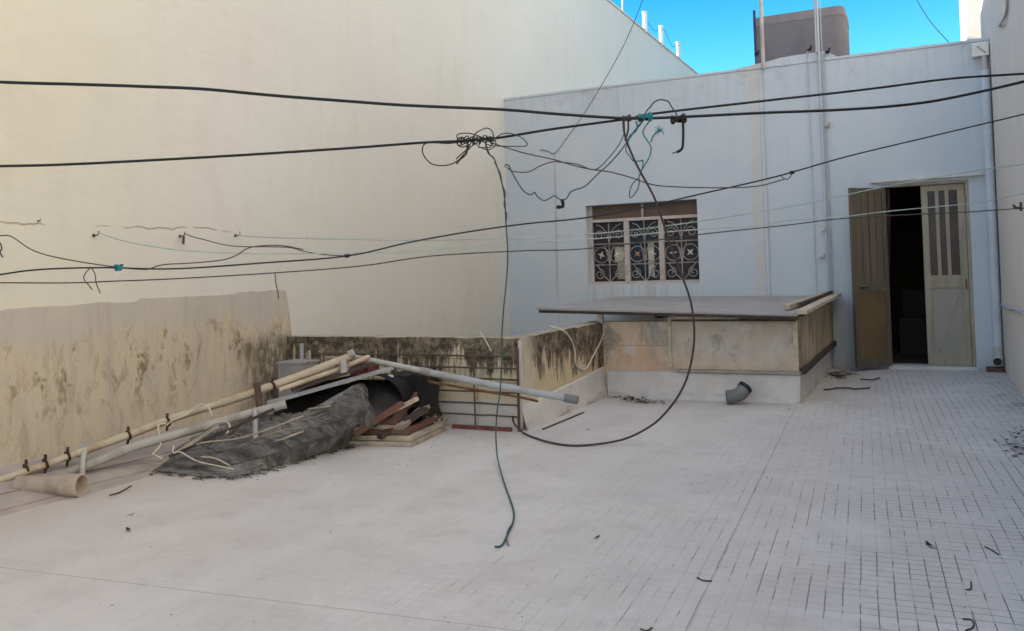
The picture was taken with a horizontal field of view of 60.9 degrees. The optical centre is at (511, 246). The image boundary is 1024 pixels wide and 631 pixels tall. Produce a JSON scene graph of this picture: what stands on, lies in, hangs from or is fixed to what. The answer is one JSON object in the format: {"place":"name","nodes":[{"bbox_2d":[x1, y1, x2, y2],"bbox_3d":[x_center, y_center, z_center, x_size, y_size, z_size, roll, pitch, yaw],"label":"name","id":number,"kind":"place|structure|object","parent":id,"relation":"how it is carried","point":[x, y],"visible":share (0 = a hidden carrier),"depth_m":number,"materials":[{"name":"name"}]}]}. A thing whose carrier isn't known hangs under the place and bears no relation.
{"place":"outdoors","nodes":[
{"label":"outdoors","id":0,"kind":"place"},
{"bbox_2d":[0,367,1023,630],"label":"roof terrace floor","id":1,"kind":"structure","parent":0,"point":[888,473],"depth_m":4.60,"materials":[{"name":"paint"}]},
{"bbox_2d":[12,473,88,496],"bbox_3d":[-3.003,1.550,5.662,0.456,0.148,0.147,-2,-2,10],"label":"socket pipe","id":2,"kind":"object","parent":1,"relation":"on","point":[72,485],"visible":0.96,"depth_m":5.62,"materials":[{"name":"beige plastic"}]},
{"bbox_2d":[109,485,131,495],"bbox_3d":[-2.550,1.594,5.690,0.028,0.020,0.209,-2,-2,14],"label":"dark twig","id":3,"kind":"object","parent":1,"relation":"on","point":[120,491],"visible":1,"depth_m":5.66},
{"bbox_2d":[0,412,325,516],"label":"mortar fillet","id":4,"kind":"object","parent":1,"relation":"on","point":[130,467],"visible":0.3,"depth_m":6.11,"materials":[{"name":"concrete"}]},
{"bbox_2d":[79,449,86,473],"bbox_3d":[-2.960,1.492,6.006,0.042,0.176,0.169,-1,-2,-20],"label":"down pipe offcut","id":5,"kind":"object","parent":4,"relation":"on","point":[83,459],"visible":0.88,"depth_m":6.01,"materials":[{"name":"plastic"}]},
{"bbox_2d":[0,349,355,482],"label":"long conduit","id":6,"kind":"object","parent":4,"relation":"on","point":[128,435],"visible":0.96,"depth_m":6.63,"materials":[{"name":"plastic"}]},
{"bbox_2d":[78,431,124,447],"bbox_3d":[-2.982,1.417,6.341,0.325,0.102,0.064,0,-2,-33],"label":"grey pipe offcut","id":7,"kind":"object","parent":6,"relation":"on","point":[82,445],"visible":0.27,"depth_m":6.27,"materials":[{"name":"plastic"}]},
{"bbox_2d":[166,403,212,425],"bbox_3d":[-2.451,1.272,6.621,0.331,0.144,0.088,-1,-2,-18],"label":"white cord","id":8,"kind":"object","parent":6,"relation":"attached to","point":[167,424],"visible":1,"depth_m":6.64,"materials":[{"name":"plastic"}]},
{"bbox_2d":[52,400,286,474],"bbox_3d":[-2.751,1.496,6.179,2.313,0.601,0.268,0,-2,-33],"label":"gutter pipe","id":9,"kind":"object","parent":1,"relation":"on","point":[104,458],"visible":0.71,"depth_m":6.41,"materials":[{"name":"plastic"}]},
{"bbox_2d":[152,423,165,458],"bbox_3d":[-2.594,1.430,6.407,0.068,0.226,0.250,-1,-2,-15],"label":"white cord","id":10,"kind":"object","parent":9,"relation":"on","point":[160,442],"visible":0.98,"depth_m":6.35,"materials":[{"name":"plastic"}]},
{"bbox_2d":[228,415,251,435],"bbox_3d":[-2.041,1.342,6.602,0.213,0.159,0.018,-1,-2,-25],"label":"lath","id":11,"kind":"object","parent":9,"relation":"on","point":[234,430],"visible":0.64,"depth_m":6.57,"materials":[{"name":"brown wood"}]},
{"bbox_2d":[146,424,219,471],"bbox_3d":[-2.384,1.462,6.314,0.507,0.318,0.030,-1,-2,-14],"label":"wooden batten","id":12,"kind":"object","parent":1,"relation":"on","point":[196,439],"visible":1,"depth_m":6.32,"materials":[{"name":"grey wood"}]},
{"bbox_2d":[169,407,274,457],"bbox_3d":[-2.119,1.360,6.373,0.743,0.312,0.028,-1,-2,-15],"label":"wooden batten","id":13,"kind":"object","parent":12,"relation":"on","point":[226,430],"visible":1,"depth_m":6.37,"materials":[{"name":"brown wood"}]},
{"bbox_2d":[204,421,230,433],"bbox_3d":[-2.167,1.331,6.435,0.227,0.082,0.081,-3,-2,25],"label":"white cord","id":14,"kind":"object","parent":13,"relation":"attached to","point":[219,422],"visible":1,"depth_m":6.45,"materials":[{"name":"plastic"}]},
{"bbox_2d":[149,444,354,480],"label":"loose fibres","id":15,"kind":"object","parent":1,"relation":"on","point":[267,470],"visible":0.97,"depth_m":6.19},
{"bbox_2d":[154,385,356,476],"bbox_3d":[-2.069,1.390,6.954,1.421,0.479,1.666,-3,-2,25],"label":"shade net","id":16,"kind":"object","parent":1,"relation":"on","point":[247,429],"visible":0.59,"depth_m":6.68,"materials":[{"name":"fabric"}]},
{"bbox_2d":[172,445,233,469],"bbox_3d":[-2.150,1.462,6.057,0.639,0.115,0.033,-3,-2,31],"label":"white cord","id":17,"kind":"object","parent":16,"relation":"on","point":[199,461],"visible":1,"depth_m":6.07,"materials":[{"name":"plastic"}]},
{"bbox_2d":[201,456,230,466],"bbox_3d":[-2.048,1.483,6.023,0.320,0.049,0.016,-3,-2,34],"label":"thin cane","id":18,"kind":"object","parent":16,"relation":"on","point":[222,461],"visible":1,"depth_m":6.01,"materials":[{"name":"brown wood"}]},
{"bbox_2d":[152,415,303,467],"bbox_3d":[-2.062,1.420,6.349,1.061,0.311,0.044,-1,-2,-12],"label":"thin cane","id":19,"kind":"object","parent":16,"relation":"on","point":[234,438],"visible":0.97,"depth_m":6.35,"materials":[{"name":"grey wood"}]},
{"bbox_2d":[159,399,349,475],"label":"net threads","id":20,"kind":"object","parent":16,"relation":"on","point":[262,436],"visible":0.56,"depth_m":6.68,"materials":[{"name":"grey fabric"}]},
{"bbox_2d":[252,407,257,440],"bbox_3d":[-1.928,1.330,6.537,0.040,0.222,0.215,-1,-2,-17],"label":"pipe offcut","id":21,"kind":"object","parent":16,"relation":"on","point":[255,421],"visible":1,"depth_m":6.52,"materials":[{"name":"plastic"}]},
{"bbox_2d":[253,382,262,406],"bbox_3d":[-1.993,1.174,6.843,0.049,0.210,0.112,0,-2,-37],"label":"rusty stake","id":22,"kind":"object","parent":16,"relation":"on","point":[258,394],"visible":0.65,"depth_m":6.83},
{"bbox_2d":[173,411,346,467],"bbox_3d":[-1.829,1.435,6.455,1.286,0.259,0.412,-1,-2,-25],"label":"net layer","id":23,"kind":"object","parent":16,"relation":"on","point":[223,453],"visible":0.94,"depth_m":6.34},
{"bbox_2d":[248,430,303,452],"bbox_3d":[-1.739,1.431,6.378,0.427,0.123,0.018,-1,-2,-28],"label":"lath","id":24,"kind":"object","parent":23,"relation":"on","point":[284,438],"visible":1,"depth_m":6.42,"materials":[{"name":"brown wood"}]},
{"bbox_2d":[308,403,352,409],"bbox_3d":[-1.450,1.274,6.964,0.379,0.052,0.018,-2,-2,7],"label":"lath","id":25,"kind":"object","parent":16,"relation":"on","point":[325,406],"visible":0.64,"depth_m":6.96,"materials":[{"name":"grey wood"}]},
{"bbox_2d":[330,383,374,428],"bbox_3d":[-1.239,1.252,6.776,0.323,0.347,0.173,-1,-2,-27],"label":"net flap","id":26,"kind":"object","parent":16,"relation":"on","point":[349,415],"visible":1,"depth_m":6.75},
{"bbox_2d":[353,397,418,430],"bbox_3d":[-1.032,1.384,7.183,0.578,0.234,0.035,0,-2,-32],"label":"pale rail","id":27,"kind":"object","parent":16,"relation":"on","point":[412,401],"visible":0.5,"depth_m":7.28,"materials":[{"name":"brown wood"}]},
{"bbox_2d":[276,359,319,396],"bbox_3d":[-2.029,1.382,8.286,0.298,0.592,0.270,-3,-2,25],"label":"storage box","id":28,"kind":"object","parent":1,"relation":"on","point":[288,367],"visible":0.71,"depth_m":8.20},
{"bbox_2d":[299,343,303,358],"bbox_3d":[-2.043,1.315,8.488,0.042,0.739,0.043,-3,-2,25],"label":"standing pipe","id":29,"kind":"object","parent":1,"relation":"on","point":[301,348],"visible":0.35,"depth_m":8.48,"materials":[{"name":"grey plastic"}]},
{"bbox_2d":[308,350,310,359],"bbox_3d":[-1.930,1.335,8.323,0.029,0.682,0.029,-3,-2,25],"label":"standing pipe","id":30,"kind":"object","parent":1,"relation":"on","point":[309,354],"visible":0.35,"depth_m":8.32,"materials":[{"name":"plastic"}]},
{"bbox_2d":[327,427,445,446],"bbox_3d":[-1.050,1.600,7.383,0.764,0.038,0.734,-2,-2,16],"label":"timber frame","id":31,"kind":"object","parent":1,"relation":"on","point":[412,443],"visible":0.46,"depth_m":7.05,"materials":[{"name":"grey wood"}]},
{"bbox_2d":[329,421,444,440],"bbox_3d":[-1.057,1.562,7.420,0.764,0.036,0.734,-2,-2,16],"label":"timber frame","id":32,"kind":"object","parent":31,"relation":"on","point":[421,432],"visible":0.42,"depth_m":7.09,"materials":[{"name":"brown wood"}]},
{"bbox_2d":[328,415,440,434],"bbox_3d":[-1.076,1.516,7.452,0.734,0.047,0.705,-2,-2,16],"label":"timber frame","id":33,"kind":"object","parent":32,"relation":"on","point":[418,426],"visible":0.34,"depth_m":7.14,"materials":[{"name":"red wood"}]},
{"bbox_2d":[348,404,429,429],"bbox_3d":[-1.109,1.435,7.458,0.688,0.147,0.666,-2,-2,16],"label":"timber frame","id":34,"kind":"object","parent":33,"relation":"on","point":[401,425],"visible":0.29,"depth_m":7.11,"materials":[{"name":"grey wood"}]},
{"bbox_2d":[377,392,417,424],"bbox_3d":[-1.165,1.347,7.465,0.657,0.258,0.644,-2,-2,16],"label":"timber frame","id":35,"kind":"object","parent":34,"relation":"on","point":[395,418],"visible":0.13,"depth_m":7.15,"materials":[{"name":"red wood"}]},
{"bbox_2d":[273,379,407,428],"bbox_3d":[-1.378,1.320,7.408,1.241,0.342,0.737,-2,-2,0],"label":"black tarpaulin","id":36,"kind":"object","parent":35,"relation":"on","point":[383,395],"visible":0.49,"depth_m":7.33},
{"bbox_2d":[285,373,417,407],"bbox_3d":[-1.370,1.255,7.436,1.317,0.346,0.433,-1,-2,-10],"label":"curved panel","id":37,"kind":"object","parent":36,"relation":"on","point":[404,387],"visible":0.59,"depth_m":7.40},
{"bbox_2d":[267,366,393,403],"bbox_3d":[-1.491,1.141,7.174,1.021,0.234,0.160,-1,-2,-18],"label":"flat board","id":38,"kind":"object","parent":37,"relation":"on","point":[333,384],"visible":0.93,"depth_m":7.14,"materials":[{"name":"grey plastic"}]},
{"bbox_2d":[291,362,374,391],"bbox_3d":[-1.504,1.093,7.331,0.700,0.195,0.100,-1,-2,-24],"label":"flat board","id":39,"kind":"object","parent":37,"relation":"on","point":[339,374],"visible":0.93,"depth_m":7.30,"materials":[{"name":"brown wood"}]},
{"bbox_2d":[278,355,369,392],"bbox_3d":[-1.572,1.065,7.334,0.808,0.252,0.053,0,-2,-33],"label":"rusty pipe","id":40,"kind":"object","parent":39,"relation":"on","point":[319,375],"visible":0.94,"depth_m":7.29,"materials":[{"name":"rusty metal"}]},
{"bbox_2d":[350,362,378,375],"bbox_3d":[-1.296,1.075,7.659,0.187,0.115,0.180,-3,-2,25],"label":"red block","id":41,"kind":"object","parent":37,"relation":"on","point":[369,369],"depth_m":7.59,"materials":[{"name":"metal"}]},
{"bbox_2d":[326,355,369,359],"bbox_3d":[-1.452,0.982,7.704,0.409,0.044,0.043,-2,-2,11],"label":"pale pipe","id":42,"kind":"object","parent":41,"relation":"on","point":[333,357],"visible":0.42,"depth_m":7.72,"materials":[{"name":"plastic"}]},
{"bbox_2d":[385,373,537,401],"bbox_3d":[-0.456,1.210,7.500,1.429,0.234,0.026,-2,-2,20],"label":"rusty rod","id":43,"kind":"object","parent":37,"relation":"on","point":[486,391],"visible":0.85,"depth_m":7.42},
{"bbox_2d":[352,401,404,436],"bbox_3d":[-1.079,1.392,7.040,0.454,0.239,0.055,0,-2,-34],"label":"red rail","id":44,"kind":"object","parent":35,"relation":"on","point":[380,417],"visible":1,"depth_m":7.03,"materials":[{"name":"brown wood"}]},
{"bbox_2d":[376,406,428,439],"bbox_3d":[-0.899,1.453,7.191,0.494,0.202,0.070,0,-3,-44],"label":"dark plank","id":45,"kind":"object","parent":32,"relation":"on","point":[412,416],"visible":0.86,"depth_m":7.21,"materials":[{"name":"brown wood"}]},
{"bbox_2d":[385,367,442,428],"bbox_3d":[-0.881,1.353,7.710,0.449,0.547,0.317,-3,-2,25],"label":"black sack","id":46,"kind":"object","parent":1,"relation":"on","point":[428,393],"visible":0.38,"depth_m":7.57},
{"bbox_2d":[355,355,578,403],"bbox_3d":[-0.425,1.120,7.409,2.033,0.399,0.095,-2,-2,19],"label":"grey long pipe","id":47,"kind":"object","parent":46,"relation":"on","point":[565,397],"visible":0.97,"depth_m":7.34,"materials":[{"name":"plastic"}]},
{"bbox_2d":[311,348,520,431],"bbox_3d":[-0.950,1.278,7.999,2.261,0.720,0.044,-3,-2,26],"label":"steel grid","id":48,"kind":"object","parent":1,"relation":"on","point":[518,384],"visible":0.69,"depth_m":7.69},
{"bbox_2d":[427,414,450,428],"bbox_3d":[-0.650,1.534,7.596,0.243,0.169,0.156,-2,-2,3],"label":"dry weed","id":49,"kind":"object","parent":1,"relation":"on","point":[436,422],"visible":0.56,"depth_m":7.56,"materials":[{"name":"brown plant"}]},
{"bbox_2d":[452,424,511,431],"bbox_3d":[-0.267,1.589,7.634,0.581,0.030,0.030,-3,-2,25],"label":"red bar","id":50,"kind":"object","parent":1,"relation":"on","point":[475,427],"visible":1,"depth_m":7.62,"materials":[{"name":"metal"}]},
{"bbox_2d":[22,481,979,629],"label":"floor grit","id":51,"kind":"object","parent":1,"relation":"on","point":[436,578],"visible":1,"depth_m":4.04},
{"bbox_2d":[542,412,583,429],"bbox_3d":[0.477,1.589,7.963,0.016,0.008,0.951,-3,-2,26],"label":"wood sliver","id":52,"kind":"object","parent":1,"relation":"on","point":[562,421],"visible":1,"depth_m":7.91,"materials":[{"name":"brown wood"}]},
{"bbox_2d":[611,395,664,403],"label":"leaf litter","id":53,"kind":"object","parent":1,"relation":"on","point":[638,399],"visible":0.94,"depth_m":9.01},
{"bbox_2d":[726,381,751,403],"bbox_3d":[2.251,1.451,8.665,0.272,0.218,0.160,-1,-2,-7],"label":"pipe elbow","id":54,"kind":"object","parent":1,"relation":"on","point":[741,391],"visible":1,"depth_m":8.61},
{"bbox_2d":[825,371,859,378],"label":"leaf litter","id":55,"kind":"object","parent":1,"relation":"on","point":[836,375],"visible":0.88,"depth_m":10.72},
{"bbox_2d":[823,387,869,389],"bbox_3d":[3.635,1.537,9.438,0.520,0.030,0.088,-2,-2,-1],"label":"dark stick","id":56,"kind":"object","parent":1,"relation":"on","point":[846,388],"visible":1,"depth_m":9.44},
{"bbox_2d":[963,618,974,630],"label":"bent wire","id":57,"kind":"object","parent":1,"relation":"on","point":[971,628],"visible":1,"depth_m":3.23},
{"bbox_2d":[992,426,1023,456],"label":"leaf litter","id":58,"kind":"object","parent":1,"relation":"on","point":[1014,448],"visible":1,"depth_m":6.34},
{"bbox_2d":[611,0,960,73],"label":"sky","id":59,"kind":"structure","parent":0,"point":[713,35],"materials":[{"name":"blue"}]},
{"bbox_3d":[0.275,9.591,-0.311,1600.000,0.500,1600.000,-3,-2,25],"label":"street level ground","id":60,"kind":"structure","parent":0,"visible":0},
{"bbox_2d":[0,0,698,467],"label":"neighbour building","id":61,"kind":"structure","parent":60,"relation":"on","point":[84,364],"depth_m":8.15,"materials":[{"name":"beige paint"}]},
{"bbox_2d":[0,235,302,269],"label":"clothes line","id":62,"kind":"object","parent":61,"relation":"attached to","point":[154,266],"visible":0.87,"depth_m":6.08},
{"bbox_2d":[185,233,343,255],"bbox_3d":[-2.100,-0.016,7.426,1.388,0.240,0.009,-2,-2,1],"label":"clothes line","id":63,"kind":"object","parent":61,"relation":"attached to","point":[262,246],"visible":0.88,"depth_m":7.42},
{"bbox_2d":[0,80,1023,119],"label":"overhead cable","id":64,"kind":"object","parent":61,"relation":"attached to","point":[468,107],"visible":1,"depth_m":6.36,"materials":[{"name":"rubber"}]},
{"bbox_2d":[506,121,624,172],"bbox_3d":[0.401,-0.748,6.447,0.907,0.397,0.009,-1,-2,-8],"label":"thin cable","id":65,"kind":"object","parent":64,"relation":"hanging from","point":[571,163],"visible":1,"depth_m":6.45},
{"bbox_2d":[512,119,694,446],"bbox_3d":[0.567,0.311,6.904,1.721,2.493,0.361,-3,-2,36],"label":"brown cable","id":66,"kind":"object","parent":64,"relation":"hanging from","point":[692,353],"visible":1,"depth_m":6.53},
{"bbox_2d":[491,142,784,187],"bbox_3d":[0.968,-0.611,6.523,2.272,0.367,0.009,-1,-2,-8],"label":"thin cable","id":67,"kind":"object","parent":66,"relation":"attached to","point":[635,178],"visible":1,"depth_m":6.51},
{"bbox_2d":[624,119,628,140],"bbox_3d":[0.858,-0.875,6.517,0.046,0.166,0.015,-1,-2,-8],"label":"short cable stub","id":68,"kind":"object","parent":64,"relation":"hanging from","point":[627,129],"visible":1,"depth_m":6.51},
{"bbox_2d":[627,121,637,140],"bbox_3d":[0.903,-0.867,6.523,0.091,0.150,0.015,-1,-2,-8],"label":"teal strand","id":69,"kind":"object","parent":64,"relation":"hanging from","point":[631,134],"visible":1,"depth_m":6.52},
{"bbox_2d":[625,120,643,197],"bbox_3d":[0.927,-0.660,6.519,0.158,0.594,0.009,-1,-2,-8],"label":"teal strand","id":70,"kind":"object","parent":64,"relation":"hanging from","point":[636,161],"visible":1,"depth_m":6.51},
{"bbox_2d":[638,112,652,121],"bbox_3d":[1.002,-0.973,6.542,0.109,0.073,0.063,-3,-2,25],"label":"rope knot","id":71,"kind":"object","parent":64,"relation":"attached to","point":[649,115],"visible":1,"depth_m":6.52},
{"bbox_2d":[504,123,640,200],"bbox_3d":[0.461,-0.630,6.451,1.045,0.579,0.010,-1,-2,-8],"label":"scalloped wire","id":72,"kind":"object","parent":71,"relation":"hanging from","point":[572,190],"visible":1,"depth_m":6.43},
{"bbox_2d":[556,199,564,208],"bbox_3d":[0.359,-0.316,6.425,0.062,0.073,0.028,-1,-2,-8],"label":"wire clip","id":73,"kind":"object","parent":72,"relation":"hanging from","point":[562,205],"visible":1,"depth_m":6.42,"materials":[{"name":"black plastic"}]},
{"bbox_2d":[638,121,651,176],"bbox_3d":[0.995,-0.737,6.532,0.113,0.427,0.010,-1,-2,-8],"label":"teal strand","id":74,"kind":"object","parent":71,"relation":"hanging from","point":[650,147],"visible":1,"depth_m":6.53},
{"bbox_2d":[644,99,677,115],"bbox_3d":[1.119,-1.042,6.561,0.270,0.144,0.010,-1,-2,-8],"label":"rope loop","id":75,"kind":"object","parent":64,"relation":"attached to","point":[663,100],"visible":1,"depth_m":6.56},
{"bbox_2d":[670,113,686,123],"bbox_3d":[1.259,-0.965,6.578,0.119,0.078,0.068,-3,-2,25],"label":"rope knot","id":76,"kind":"object","parent":64,"relation":"attached to","point":[682,117],"visible":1,"depth_m":6.56,"materials":[{"name":"black plastic"}]},
{"bbox_2d":[677,120,684,152],"bbox_3d":[1.271,-0.833,6.575,0.071,0.258,0.021,-1,-2,-8],"label":"cable hook","id":77,"kind":"object","parent":64,"relation":"hanging from","point":[682,145],"visible":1,"depth_m":6.57,"materials":[{"name":"black plastic"}]},
{"bbox_2d":[0,73,1023,166],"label":"overhead cable","id":78,"kind":"object","parent":61,"relation":"attached to","point":[443,141],"visible":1,"depth_m":6.38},
{"bbox_2d":[422,140,476,165],"bbox_3d":[-0.450,-0.678,6.321,0.407,0.186,0.008,-1,-2,-8],"label":"wire loop","id":79,"kind":"object","parent":78,"relation":"hanging from","point":[444,143],"visible":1,"depth_m":6.31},
{"bbox_2d":[456,137,468,158],"bbox_3d":[-0.362,-0.715,6.335,0.097,0.163,0.009,-1,-2,-8],"label":"wire loop","id":80,"kind":"object","parent":78,"relation":"hanging from","point":[462,147],"visible":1,"depth_m":6.33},
{"bbox_2d":[456,135,494,145],"bbox_3d":[-0.265,-0.777,6.352,0.286,0.081,0.041,-1,-2,-8],"label":"wire coil","id":81,"kind":"object","parent":78,"relation":"attached to","point":[480,138],"visible":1,"depth_m":6.34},
{"bbox_2d":[456,133,495,140],"bbox_3d":[-0.262,-0.801,6.353,0.290,0.063,0.008,-1,-2,-8],"label":"wire loop","id":82,"kind":"object","parent":81,"relation":"on","point":[473,134],"visible":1,"depth_m":6.34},
{"bbox_2d":[471,128,493,147],"bbox_3d":[-0.215,-0.794,6.359,0.172,0.153,0.009,-1,-2,-8],"label":"wire loop","id":83,"kind":"object","parent":81,"relation":"on","point":[481,130],"visible":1,"depth_m":6.36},
{"bbox_2d":[485,145,514,547],"bbox_3d":[-0.091,0.371,5.353,0.150,2.306,2.030,-2,-2,0],"label":"hanging wire","id":84,"kind":"object","parent":81,"relation":"hanging from","point":[504,541],"visible":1,"depth_m":6.31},
{"bbox_2d":[485,144,506,220],"bbox_3d":[-0.116,-0.467,6.363,0.149,0.570,0.039,-1,-2,-7],"label":"hanging wire","id":85,"kind":"object","parent":78,"relation":"hanging from","point":[502,184],"visible":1,"depth_m":6.36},
{"bbox_2d":[486,133,527,146],"bbox_3d":[-0.040,-0.783,6.384,0.314,0.106,0.007,-1,-2,-8],"label":"wire loop","id":86,"kind":"object","parent":78,"relation":"hanging from","point":[509,146],"visible":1,"depth_m":6.38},
{"bbox_2d":[622,114,631,121],"bbox_3d":[0.859,-0.961,6.520,0.067,0.056,0.050,-3,-2,25],"label":"rope knot","id":87,"kind":"object","parent":78,"relation":"attached to","point":[628,116],"visible":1,"depth_m":6.50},
{"bbox_2d":[0,114,1023,274],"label":"clothes line","id":88,"kind":"object","parent":61,"relation":"attached to","point":[499,226],"visible":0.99,"depth_m":6.40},
{"bbox_2d":[83,268,92,289],"bbox_3d":[-2.892,0.219,5.936,0.059,0.156,0.006,-1,-2,-10],"label":"loose strand","id":89,"kind":"object","parent":88,"relation":"hanging from","point":[85,281],"visible":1,"depth_m":5.93},
{"bbox_2d":[113,264,123,270],"bbox_3d":[-2.700,0.144,5.970,0.063,0.051,0.048,-3,-2,25],"label":"wire knot","id":90,"kind":"object","parent":88,"relation":"attached to","point":[119,267],"visible":1,"depth_m":5.96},
{"bbox_2d":[0,208,1023,283],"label":"clothes line","id":91,"kind":"object","parent":61,"relation":"attached to","point":[489,252],"visible":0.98,"depth_m":6.51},
{"bbox_2d":[274,273,278,298],"bbox_3d":[-1.693,0.284,6.263,0.029,0.191,0.008,-1,-2,-10],"label":"loose strand","id":92,"kind":"object","parent":91,"relation":"hanging from","point":[276,285],"visible":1,"depth_m":6.26},
{"bbox_2d":[99,193,1023,253],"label":"clothes line","id":93,"kind":"object","parent":61,"relation":"attached to","point":[559,240],"visible":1,"depth_m":6.96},
{"bbox_2d":[239,164,1023,240],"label":"clothes line","id":94,"kind":"object","parent":61,"relation":"attached to","point":[640,228],"visible":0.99,"depth_m":7.67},
{"bbox_2d":[642,11,646,32],"bbox_3d":[3.202,-5.416,20.987,0.130,0.498,0.130,-3,-2,25],"label":"roof post","id":95,"kind":"object","parent":61,"relation":"on","point":[644,17],"visible":0.98,"depth_m":20.94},
{"bbox_2d":[658,25,663,45],"bbox_3d":[3.813,-5.394,22.235,0.130,0.500,0.130,-3,-2,25],"label":"roof post","id":96,"kind":"object","parent":61,"relation":"on","point":[661,37],"visible":1,"depth_m":22.19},
{"bbox_2d":[676,41,680,58],"bbox_3d":[4.531,-5.344,23.707,0.130,0.456,0.130,-3,-2,25],"label":"roof post","id":97,"kind":"object","parent":61,"relation":"on","point":[678,52],"visible":1,"depth_m":23.66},
{"bbox_2d":[959,0,980,40],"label":"sunlit house","id":98,"kind":"structure","parent":60,"relation":"on","point":[970,24],"depth_m":13.70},
{"bbox_2d":[980,0,1023,396],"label":"adjoining building","id":99,"kind":"structure","parent":60,"relation":"on","point":[1002,25],"depth_m":9.06,"materials":[{"name":"paint"}]},
{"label":"light shaft floor","id":100,"kind":"structure","parent":0,"visible":0},
{"bbox_2d":[287,322,607,430],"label":"parapet wall","id":101,"kind":"structure","parent":100,"relation":"on","point":[546,360],"depth_m":8.01,"materials":[{"name":"stone"}]},
{"bbox_2d":[479,331,491,350],"bbox_3d":[-0.254,0.842,7.736,0.055,0.171,0.190,0,-2,-35],"label":"white cord","id":102,"kind":"object","parent":101,"relation":"on","point":[485,341],"visible":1,"depth_m":7.69,"materials":[{"name":"plastic"}]},
{"bbox_2d":[549,325,603,369],"bbox_3d":[0.733,1.020,8.945,0.112,0.503,1.310,-3,-2,30],"label":"white cord","id":103,"kind":"object","parent":101,"relation":"hanging from","point":[576,365],"visible":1,"depth_m":8.71,"materials":[{"name":"plastic"}]},
{"bbox_2d":[588,302,836,403],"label":"shaft wall","id":104,"kind":"structure","parent":100,"relation":"on","point":[790,362],"depth_m":9.06,"materials":[{"name":"paint"}]},
{"bbox_2d":[537,296,809,322],"bbox_3d":[2.184,0.745,10.652,2.960,0.188,3.448,-3,-2,25],"label":"shaft canopy","id":105,"kind":"object","parent":104,"relation":"on","point":[763,308],"visible":0.89,"depth_m":9.78,"materials":[{"name":"white paint"}]},
{"bbox_2d":[784,291,840,313],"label":"loose planks","id":106,"kind":"object","parent":105,"relation":"on","point":[807,305],"visible":1,"depth_m":9.59,"materials":[{"name":"brown wood"}]},
{"bbox_2d":[504,0,1004,371],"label":"building","id":107,"kind":"structure","parent":100,"relation":"on","point":[920,292],"depth_m":11.97,"materials":[{"name":"white paint"}]},
{"bbox_2d":[554,154,557,291],"bbox_3d":[0.669,-0.368,13.305,0.031,2.125,0.010,-3,-2,25],"label":"wall wire","id":108,"kind":"object","parent":107,"relation":"attached to","point":[555,206],"depth_m":13.31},
{"bbox_2d":[542,0,642,153],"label":"sky wire","id":109,"kind":"object","parent":107,"relation":"attached to","point":[600,86],"visible":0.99,"depth_m":12.86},
{"bbox_2d":[589,200,699,284],"bbox_3d":[1.951,-0.049,12.872,1.681,1.194,0.077,-3,-2,25],"label":"window","id":110,"kind":"structure","parent":107,"relation":"in","point":[646,262],"depth_m":12.89,"materials":[{"name":"paint"}]},
{"bbox_2d":[755,6,849,63],"bbox_3d":[4.293,-2.766,12.854,1.258,1.155,1.008,-3,-2,25],"label":"water tank","id":111,"kind":"object","parent":107,"relation":"on","point":[789,34],"visible":0.56,"depth_m":12.40,"materials":[{"name":"plastic"}]},
{"bbox_2d":[848,179,976,367],"bbox_3d":[5.088,0.356,11.199,1.498,2.344,0.469,-2,-2,6],"label":"door","id":112,"kind":"structure","parent":107,"relation":"in","point":[946,243],"depth_m":11.10,"materials":[{"name":"beige wood"}]},
{"bbox_2d":[917,0,948,42],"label":"sky wire","id":113,"kind":"object","parent":107,"relation":"on","point":[932,23],"visible":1,"depth_m":11.57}
]}

